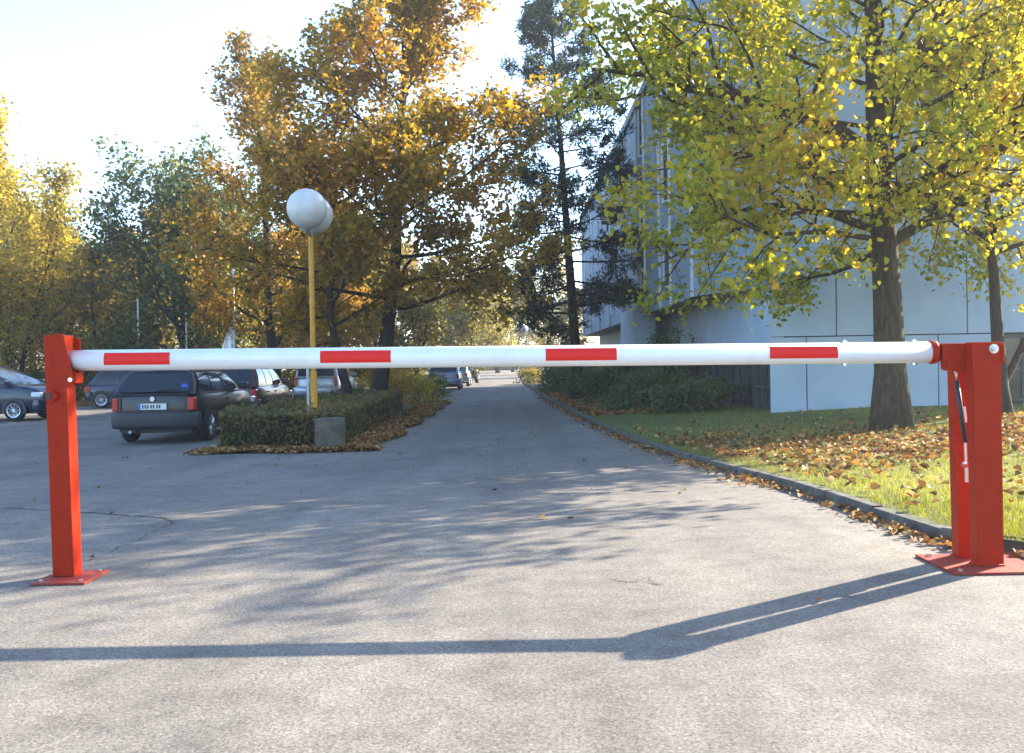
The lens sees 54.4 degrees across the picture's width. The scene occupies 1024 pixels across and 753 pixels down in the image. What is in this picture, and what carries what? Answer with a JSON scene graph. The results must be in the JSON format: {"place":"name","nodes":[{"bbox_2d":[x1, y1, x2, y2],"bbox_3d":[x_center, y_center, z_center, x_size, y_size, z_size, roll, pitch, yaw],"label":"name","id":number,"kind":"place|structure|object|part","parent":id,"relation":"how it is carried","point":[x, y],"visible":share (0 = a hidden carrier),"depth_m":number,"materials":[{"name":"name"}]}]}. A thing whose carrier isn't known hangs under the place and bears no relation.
{"place":"outdoors","nodes":[
{"label":"outdoors","id":0,"kind":"place"},
{"bbox_2d":[76,366,598,406],"bbox_3d":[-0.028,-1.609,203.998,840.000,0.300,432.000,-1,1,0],"label":"ground","id":1,"kind":"structure","parent":0,"point":[281,370],"depth_m":63.99,"materials":[{"name":"grey asphalt"}]},
{"bbox_2d":[0,161,44,364],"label":"birch tree","id":2,"kind":"object","parent":1,"relation":"on","point":[2,230],"visible":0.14,"depth_m":50.56,"materials":[{"name":"yellow plant"}]},
{"bbox_2d":[0,94,45,363],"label":"birch tree","id":3,"kind":"object","parent":1,"relation":"on","point":[3,155],"visible":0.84,"depth_m":40.04,"materials":[{"name":"yellow plant"}]},
{"bbox_2d":[0,256,74,373],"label":"hornbeam tree","id":4,"kind":"object","parent":1,"relation":"on","point":[15,364],"visible":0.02,"depth_m":47.36,"materials":[{"name":"yellow plant"}]},
{"bbox_2d":[2,195,81,362],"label":"oak tree","id":5,"kind":"object","parent":1,"relation":"on","point":[25,237],"depth_m":62.33,"materials":[{"name":"yellow plant"}]},
{"bbox_2d":[0,145,92,373],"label":"birch tree","id":6,"kind":"object","parent":1,"relation":"on","point":[30,270],"visible":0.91,"depth_m":42.16,"materials":[{"name":"yellow plant"}]},
{"bbox_2d":[1,196,94,372],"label":"birch tree","id":7,"kind":"object","parent":1,"relation":"on","point":[28,220],"visible":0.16,"depth_m":44.99,"materials":[{"name":"yellow plant"}]},
{"bbox_2d":[18,364,95,401],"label":"woodland scrub","id":8,"kind":"object","parent":1,"relation":"on","point":[37,374],"visible":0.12,"depth_m":42.94,"materials":[{"name":"green plant"}]},
{"bbox_2d":[43,221,109,345],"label":"hornbeam tree","id":9,"kind":"object","parent":1,"relation":"on","point":[83,242],"visible":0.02,"depth_m":55.74,"materials":[{"name":"yellow plant"}]},
{"bbox_2d":[26,214,167,387],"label":"hornbeam tree","id":10,"kind":"object","parent":1,"relation":"on","point":[90,288],"visible":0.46,"depth_m":43.95,"materials":[{"name":"green plant"}]},
{"bbox_2d":[72,226,190,349],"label":"hornbeam tree","id":11,"kind":"object","parent":1,"relation":"on","point":[161,329],"visible":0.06,"depth_m":49.04,"materials":[{"name":"green plant"}]},
{"bbox_2d":[136,299,139,348],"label":"flagpole","id":12,"kind":"object","parent":1,"relation":"on","point":[138,316],"visible":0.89,"depth_m":40.45,"materials":[{"name":"grey metal"}]},
{"bbox_2d":[85,209,204,348],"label":"oak tree","id":13,"kind":"object","parent":1,"relation":"on","point":[145,210],"visible":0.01,"depth_m":56.33,"materials":[{"name":"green plant"}]},
{"bbox_2d":[72,124,275,349],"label":"willow tree","id":14,"kind":"object","parent":1,"relation":"on","point":[168,195],"visible":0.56,"depth_m":40.62,"materials":[{"name":"green plant"}]},
{"bbox_2d":[185,313,187,348],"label":"flagpole","id":15,"kind":"object","parent":1,"relation":"on","point":[186,331],"visible":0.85,"depth_m":40.45,"materials":[{"name":"grey metal"}]},
{"bbox_2d":[167,246,286,348],"bbox_3d":[-11.090,-2.038,39.314,4.537,6.428,4.324,-1,1,14],"label":"hornbeam tree","id":16,"kind":"object","parent":1,"relation":"on","point":[212,339],"visible":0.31,"depth_m":38.69,"materials":[{"name":"orange plant"}]},
{"bbox_2d":[222,269,235,348],"bbox_3d":[-8.870,-1.114,30.985,0.560,4.450,0.100,-1,1,0],"label":"flagpole","id":17,"kind":"object","parent":1,"relation":"on","point":[228,343],"visible":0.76,"depth_m":30.96,"materials":[{"name":"grey metal"}]},
{"bbox_2d":[166,170,298,348],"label":"maple tree","id":18,"kind":"object","parent":1,"relation":"on","point":[221,190],"visible":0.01,"depth_m":45.06,"materials":[{"name":"orange plant"}]},
{"bbox_2d":[194,223,279,347],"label":"willow tree","id":19,"kind":"object","parent":1,"relation":"on","point":[261,277],"depth_m":58.90,"materials":[{"name":"green plant"}]},
{"bbox_2d":[153,21,360,380],"bbox_3d":[-8.373,-5.319,33.322,7.145,13.080,8.003,-1,1,0],"label":"maple tree","id":20,"kind":"object","parent":1,"relation":"on","point":[246,118],"visible":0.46,"depth_m":32.95,"materials":[{"name":"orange plant"}]},
{"bbox_2d":[141,94,429,394],"bbox_3d":[-4.660,-2.965,26.428,6.158,8.532,7.752,-1,1,30],"label":"oak tree","id":21,"kind":"object","parent":1,"relation":"on","point":[335,264],"visible":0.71,"depth_m":25.21,"materials":[{"name":"orange plant"}]},
{"bbox_2d":[281,369,295,397],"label":"woodland scrub","id":22,"kind":"object","parent":1,"relation":"on","point":[288,375],"visible":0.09,"depth_m":43.49,"materials":[{"name":"green plant"}]},
{"bbox_2d":[244,229,385,371],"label":"hornbeam tree","id":23,"kind":"object","parent":1,"relation":"on","point":[323,345],"visible":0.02,"depth_m":47.48,"materials":[{"name":"orange plant"}]},
{"bbox_2d":[250,198,390,347],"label":"oak tree","id":24,"kind":"object","parent":1,"relation":"on","point":[349,337],"visible":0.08,"depth_m":43.55,"materials":[{"name":"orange plant"}]},
{"bbox_2d":[294,368,356,398],"bbox_3d":[-7.391,0.151,39.708,2.060,1.620,4.648,-1,1,0],"label":"minivan","id":25,"kind":"object","parent":1,"relation":"on","point":[328,380],"visible":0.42,"depth_m":37.49,"materials":[{"name":"silver metal"}]},
{"bbox_3d":[-7.399,-0.267,37.611,1.389,0.490,0.202,-1,1,0],"label":"rear window","id":26,"kind":"part","parent":25,"relation":"part of","materials":[{"name":"black glass"}]},
{"bbox_2d":[329,196,438,375],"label":"hornbeam tree","id":27,"kind":"object","parent":1,"relation":"on","point":[398,334],"visible":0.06,"depth_m":52.11,"materials":[{"name":"yellow plant"}]},
{"bbox_2d":[349,368,419,390],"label":"woodland scrub","id":28,"kind":"object","parent":1,"relation":"on","point":[360,371],"visible":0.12,"depth_m":46.62,"materials":[{"name":"green plant"}]},
{"bbox_2d":[76,387,706,415],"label":"verge leaves","id":29,"kind":"object","parent":1,"relation":"on","point":[579,404],"visible":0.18,"depth_m":28.52,"materials":[{"name":"brown plant"}]},
{"bbox_2d":[205,0,588,390],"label":"oak tree","id":30,"kind":"object","parent":1,"relation":"on","point":[423,40],"visible":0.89,"depth_m":26.40,"materials":[{"name":"orange plant"}]},
{"bbox_2d":[371,240,422,375],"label":"oak tree","id":31,"kind":"object","parent":1,"relation":"on","point":[407,253],"visible":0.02,"depth_m":93.19,"materials":[{"name":"yellow plant"}]},
{"bbox_2d":[378,251,462,378],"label":"hornbeam tree","id":32,"kind":"object","parent":1,"relation":"on","point":[432,337],"visible":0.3,"depth_m":55.07,"materials":[{"name":"yellow plant"}]},
{"bbox_2d":[419,370,452,397],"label":"evergreen bush","id":33,"kind":"object","parent":1,"relation":"on","point":[444,386],"visible":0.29,"depth_m":40.79,"materials":[{"name":"green plant"}]},
{"bbox_2d":[427,282,489,345],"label":"willow tree","id":34,"kind":"object","parent":1,"relation":"on","point":[442,315],"visible":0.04,"depth_m":77.00,"materials":[{"name":"yellow plant"}]},
{"bbox_2d":[437,276,510,382],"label":"hornbeam tree","id":35,"kind":"object","parent":1,"relation":"on","point":[466,323],"visible":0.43,"depth_m":69.05,"materials":[{"name":"yellow plant"}]},
{"bbox_2d":[451,263,513,374],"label":"hornbeam tree","id":36,"kind":"object","parent":1,"relation":"on","point":[504,336],"visible":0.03,"depth_m":105.56,"materials":[{"name":"yellow plant"}]},
{"bbox_2d":[472,250,521,372],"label":"birch tree","id":37,"kind":"object","parent":1,"relation":"on","point":[508,343],"visible":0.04,"depth_m":117.11,"materials":[{"name":"yellow plant"}]},
{"bbox_2d":[420,366,590,371],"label":"boundary hedge","id":38,"kind":"object","parent":1,"relation":"on","point":[501,368],"visible":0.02,"depth_m":150.04,"materials":[{"name":"green plant"}]},
{"bbox_2d":[487,284,545,371],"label":"hornbeam tree","id":39,"kind":"object","parent":1,"relation":"on","point":[519,335],"visible":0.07,"depth_m":123.89,"materials":[{"name":"yellow plant"}]},
{"bbox_2d":[517,370,1023,551],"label":"kerb","id":40,"kind":"structure","parent":1,"relation":"on","point":[912,523],"depth_m":7.95,"materials":[{"name":"grey concrete"}]},
{"bbox_2d":[579,0,1023,412],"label":"office building","id":41,"kind":"structure","parent":1,"relation":"on","point":[844,311],"depth_m":21.01,"materials":[{"name":"light white painted metal panels"},{"name":"glass"}]},
{"bbox_2d":[637,108,641,157],"bbox_3d":[4.751,-8.416,33.619,0.056,1.740,1.647,-1,1,-29],"label":"window","id":42,"kind":"structure","parent":41,"relation":"in","point":[639,132],"depth_m":34.27,"materials":[{"name":"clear glass"}]},
{"bbox_2d":[638,176,642,226],"bbox_3d":[4.793,-6.017,33.653,0.056,1.740,1.647,-1,1,-29],"label":"window","id":43,"kind":"structure","parent":41,"relation":"in","point":[639,177],"depth_m":34.31,"materials":[{"name":"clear glass"}]},
{"bbox_2d":[639,250,643,298],"bbox_3d":[4.836,-3.517,33.689,0.056,1.740,1.647,-1,1,-29],"label":"window","id":44,"kind":"structure","parent":41,"relation":"in","point":[641,276],"depth_m":34.34,"materials":[{"name":"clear glass"}]},
{"bbox_2d":[661,143,667,202],"bbox_3d":[4.794,-5.942,28.453,0.056,1.740,1.647,-1,1,-29],"label":"window","id":45,"kind":"structure","parent":41,"relation":"in","point":[664,161],"depth_m":29.08,"materials":[{"name":"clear glass"}]},
{"bbox_2d":[662,228,668,288],"bbox_3d":[4.838,-3.443,28.489,0.056,1.740,1.647,-1,1,-29],"label":"window","id":46,"kind":"structure","parent":41,"relation":"in","point":[666,264],"depth_m":29.13,"materials":[{"name":"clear glass"}]},
{"bbox_2d":[0,0,680,368],"label":"sky","id":47,"kind":"structure","parent":0,"point":[74,72],"materials":[{"name":"white"}]},
{"bbox_2d":[390,368,428,379],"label":"woodland scrub","id":48,"kind":"object","parent":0,"point":[411,372],"visible":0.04,"depth_m":61.70,"materials":[{"name":"green plant"}]},
{"bbox_2d":[404,370,540,399],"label":"road","id":49,"kind":"structure","parent":0,"point":[493,385],"depth_m":52.48,"materials":[{"name":"grey asphalt"}]},
{"bbox_2d":[428,367,464,389],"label":"estate car","id":50,"kind":"object","parent":49,"relation":"on","point":[454,374],"visible":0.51,"depth_m":51.94,"materials":[{"name":"grey metal"}]},
{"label":"rear window","id":51,"kind":"part","parent":50,"relation":"part of","materials":[{"name":"black glass"}]},
{"bbox_2d":[460,367,472,385],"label":"hatchback car","id":52,"kind":"object","parent":49,"relation":"on","point":[466,374],"visible":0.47,"depth_m":59.17,"materials":[{"name":"silver metal"}]},
{"bbox_2d":[470,368,480,379],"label":"saloon car","id":53,"kind":"object","parent":49,"relation":"on","point":[472,375],"visible":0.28,"depth_m":77.00,"materials":[{"name":"grey paint"}]},
{"bbox_2d":[518,324,535,367],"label":"street lamp","id":54,"kind":"object","parent":49,"relation":"on","point":[525,328],"visible":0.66,"depth_m":63.85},
{"bbox_2d":[0,398,1023,752],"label":"road","id":55,"kind":"structure","parent":0,"point":[410,592],"depth_m":4.43,"materials":[{"name":"grey asphalt"}]},
{"bbox_2d":[0,366,46,420],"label":"people carrier","id":56,"kind":"object","parent":55,"relation":"on","point":[22,395],"visible":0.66,"depth_m":27.67,"materials":[{"name":"blue paint"}]},
{"bbox_2d":[31,333,108,585],"bbox_3d":[-2.334,0.419,5.236,0.275,1.291,0.320,-1,1,0],"label":"rest post","id":57,"kind":"object","parent":55,"relation":"on","point":[62,379],"visible":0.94,"depth_m":5.23,"materials":[{"name":"red metal"}]},
{"bbox_2d":[4,507,172,561],"bbox_3d":[-3.009,1.075,7.321,0.885,0.056,3.334,-2,1,-35],"label":"road crack","id":58,"kind":"object","parent":55,"relation":"on","point":[115,514],"visible":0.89,"depth_m":7.70,"materials":[{"name":"grey asphalt"}]},
{"bbox_2d":[84,370,137,407],"bbox_3d":[-13.330,0.381,36.806,4.448,1.450,2.020,-1,1,-3],"label":"estate car","id":59,"kind":"object","parent":55,"relation":"on","point":[100,388],"visible":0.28,"depth_m":35.93,"materials":[{"name":"blue paint"}]},
{"bbox_3d":[-14.709,0.021,36.005,0.793,0.460,0.126,-1,1,-3],"label":"side window","id":60,"kind":"part","parent":59,"relation":"part of","materials":[{"name":"black glass"}]},
{"bbox_3d":[-13.868,0.004,36.049,0.795,0.461,0.126,-1,1,-3],"label":"side window","id":61,"kind":"part","parent":59,"relation":"part of","materials":[{"name":"black glass"}]},
{"bbox_2d":[111,370,255,441],"bbox_3d":[-6.603,0.502,20.462,1.960,1.440,4.498,-1,1,0],"label":"estate car","id":62,"kind":"object","parent":55,"relation":"on","point":[165,401],"visible":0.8,"depth_m":18.49,"materials":[{"name":"black paint"}]},
{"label":"rear window","id":63,"kind":"part","parent":62,"relation":"part of","materials":[{"name":"black glass"}]},
{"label":"side window","id":64,"kind":"part","parent":62,"relation":"part of","materials":[{"name":"black glass"}]},
{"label":"side window","id":65,"kind":"part","parent":62,"relation":"part of","materials":[{"name":"black glass"}]},
{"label":"side window","id":66,"kind":"part","parent":62,"relation":"part of","materials":[{"name":"black glass"}]},
{"bbox_2d":[222,369,292,406],"bbox_3d":[-7.001,0.421,26.261,1.960,1.450,4.148,-1,1,0],"label":"hatchback car","id":67,"kind":"object","parent":55,"relation":"on","point":[265,386],"visible":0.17,"depth_m":24.92,"materials":[{"name":"silver paint"}]},
{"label":"rear window","id":68,"kind":"part","parent":67,"relation":"part of","materials":[{"name":"black glass"}]},
{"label":"side window","id":69,"kind":"part","parent":67,"relation":"part of","materials":[{"name":"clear glass"}]},
{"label":"side window","id":70,"kind":"part","parent":67,"relation":"part of","materials":[{"name":"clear glass"}]},
{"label":"side window","id":71,"kind":"part","parent":67,"relation":"part of","materials":[{"name":"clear glass"}]},
{"bbox_2d":[201,399,425,453],"bbox_3d":[-3.842,1.044,26.992,2.880,0.066,22.050,-1,1,0],"label":"island bed","id":72,"kind":"object","parent":55,"relation":"on","point":[404,407],"visible":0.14,"depth_m":17.86,"materials":[{"name":"brown soil"}]},
{"bbox_2d":[286,188,332,412],"bbox_3d":[-3.526,-1.045,17.586,0.715,4.410,1.393,-1,1,0],"label":"street lamp","id":73,"kind":"object","parent":72,"relation":"on","point":[310,212],"visible":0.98,"depth_m":17.25,"materials":[{"name":"yellow paint"}]},
{"bbox_2d":[217,386,403,446],"bbox_3d":[-3.972,0.733,23.059,2.259,0.846,12.980,-1,1,0],"label":"clipped hedge","id":74,"kind":"object","parent":72,"relation":"on","point":[282,421],"visible":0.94,"depth_m":17.10,"materials":[{"name":"green plant"}]},
{"bbox_2d":[183,399,451,455],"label":"bed leaves","id":75,"kind":"object","parent":72,"relation":"on","point":[373,437],"visible":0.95,"depth_m":17.79,"materials":[{"name":"brown plant"}]},
{"bbox_2d":[314,417,345,449],"bbox_3d":[-2.988,0.933,16.364,0.500,0.505,0.500,-1,1,0],"label":"concrete block","id":76,"kind":"object","parent":72,"relation":"on","point":[330,431],"visible":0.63,"depth_m":16.15,"materials":[{"name":"grey concrete"}]},
{"bbox_2d":[353,368,424,406],"bbox_3d":[-3.785,0.217,31.514,2.542,1.654,2.318,-1,1,27],"label":"golden shrub","id":77,"kind":"object","parent":72,"relation":"on","point":[404,382],"visible":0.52,"depth_m":31.26,"materials":[{"name":"yellow plant"}]},
{"bbox_2d":[398,369,451,401],"bbox_3d":[-3.256,0.353,34.964,2.606,1.273,2.758,-1,1,0],"label":"yellow shrub","id":78,"kind":"object","parent":72,"relation":"on","point":[425,388],"visible":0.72,"depth_m":34.80,"materials":[{"name":"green plant"}]},
{"bbox_2d":[68,339,1023,575],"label":"barrier gate","id":79,"kind":"structure","parent":55,"relation":"on","point":[973,369],"depth_m":5.20,"materials":[{"name":"white metal"}]},
{"bbox_2d":[534,396,1023,558],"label":"gutter leaves","id":80,"kind":"object","parent":55,"relation":"on","point":[897,528],"visible":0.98,"depth_m":8.94,"materials":[{"name":"brown plant"}]},
{"bbox_2d":[518,367,1023,541],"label":"lawn","id":81,"kind":"structure","parent":0,"point":[664,421],"depth_m":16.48,"materials":[{"name":"green plant"}]},
{"bbox_2d":[511,254,580,368],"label":"birch tree","id":82,"kind":"object","parent":81,"relation":"on","point":[561,271],"visible":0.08,"depth_m":105.03,"materials":[{"name":"yellow plant"}]},
{"bbox_2d":[533,286,592,345],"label":"hornbeam tree","id":83,"kind":"object","parent":81,"relation":"on","point":[564,317],"visible":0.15,"depth_m":89.45,"materials":[{"name":"green plant"}]},
{"bbox_2d":[524,376,738,415],"bbox_3d":[3.212,0.331,56.261,4.648,0.252,64.500,-1,1,0],"label":"planting bed","id":84,"kind":"object","parent":81,"relation":"on","point":[533,385],"visible":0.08,"depth_m":27.55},
{"bbox_2d":[513,367,544,383],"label":"shrub","id":85,"kind":"object","parent":84,"relation":"on","point":[528,372],"visible":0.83,"depth_m":60.80,"materials":[{"name":"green plant"}]},
{"bbox_2d":[535,366,570,393],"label":"evergreen bush","id":86,"kind":"object","parent":84,"relation":"on","point":[553,377],"visible":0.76,"depth_m":41.65,"materials":[{"name":"green plant"}]},
{"bbox_2d":[467,0,649,399],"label":"pine tree","id":87,"kind":"object","parent":84,"relation":"on","point":[535,22],"visible":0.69,"depth_m":33.44,"materials":[{"name":"green plant"}]},
{"bbox_2d":[532,336,587,388],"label":"maroon shrub","id":88,"kind":"object","parent":84,"relation":"on","point":[551,368],"visible":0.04,"depth_m":46.83,"materials":[{"name":"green plant"}]},
{"bbox_2d":[550,366,624,395],"bbox_3d":[2.768,-0.065,37.002,2.703,1.665,2.906,-2,1,-32],"label":"evergreen bush","id":89,"kind":"object","parent":84,"relation":"on","point":[567,383],"visible":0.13,"depth_m":36.99,"materials":[{"name":"green plant"}]},
{"bbox_2d":[571,366,632,402],"bbox_3d":[2.879,0.167,30.569,2.321,1.411,2.667,-1,1,-25],"label":"evergreen bush","id":90,"kind":"object","parent":84,"relation":"on","point":[596,381],"visible":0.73,"depth_m":30.03,"materials":[{"name":"green plant"}]},
{"bbox_2d":[592,365,656,389],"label":"evergreen bush","id":91,"kind":"object","parent":84,"relation":"on","point":[626,367],"visible":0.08,"depth_m":35.64,"materials":[{"name":"green plant"}]},
{"bbox_2d":[589,365,694,409],"bbox_3d":[3.388,0.211,25.905,3.066,1.384,2.540,-1,1,0],"label":"evergreen bush","id":92,"kind":"object","parent":84,"relation":"on","point":[637,380],"visible":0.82,"depth_m":25.63,"materials":[{"name":"green plant"}]},
{"bbox_2d":[631,311,697,399],"bbox_3d":[4.378,-0.594,28.887,2.170,2.740,2.707,-1,1,0],"label":"evergreen bush","id":93,"kind":"object","parent":84,"relation":"on","point":[668,367],"visible":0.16,"depth_m":28.81,"materials":[{"name":"green plant"}]},
{"bbox_2d":[631,372,751,412],"bbox_3d":[4.283,0.381,23.639,2.468,1.006,2.219,0,1,36],"label":"evergreen bush","id":94,"kind":"object","parent":81,"relation":"on","point":[689,390],"visible":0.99,"depth_m":23.30,"materials":[{"name":"green plant"}]},
{"bbox_2d":[536,0,1023,430],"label":"lime tree","id":95,"kind":"object","parent":81,"relation":"on","point":[881,194],"visible":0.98,"depth_m":14.53,"materials":[{"name":"yellow plant"}]},
{"bbox_2d":[627,405,1023,508],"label":"fallen leaves","id":96,"kind":"object","parent":81,"relation":"on","point":[1016,436],"visible":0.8,"depth_m":12.12,"materials":[{"name":"brown plant"}]},
{"bbox_2d":[793,0,1023,416],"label":"maple tree","id":97,"kind":"object","parent":81,"relation":"on","point":[989,236],"visible":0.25,"depth_m":17.09,"materials":[{"name":"yellow plant"}]}
]}

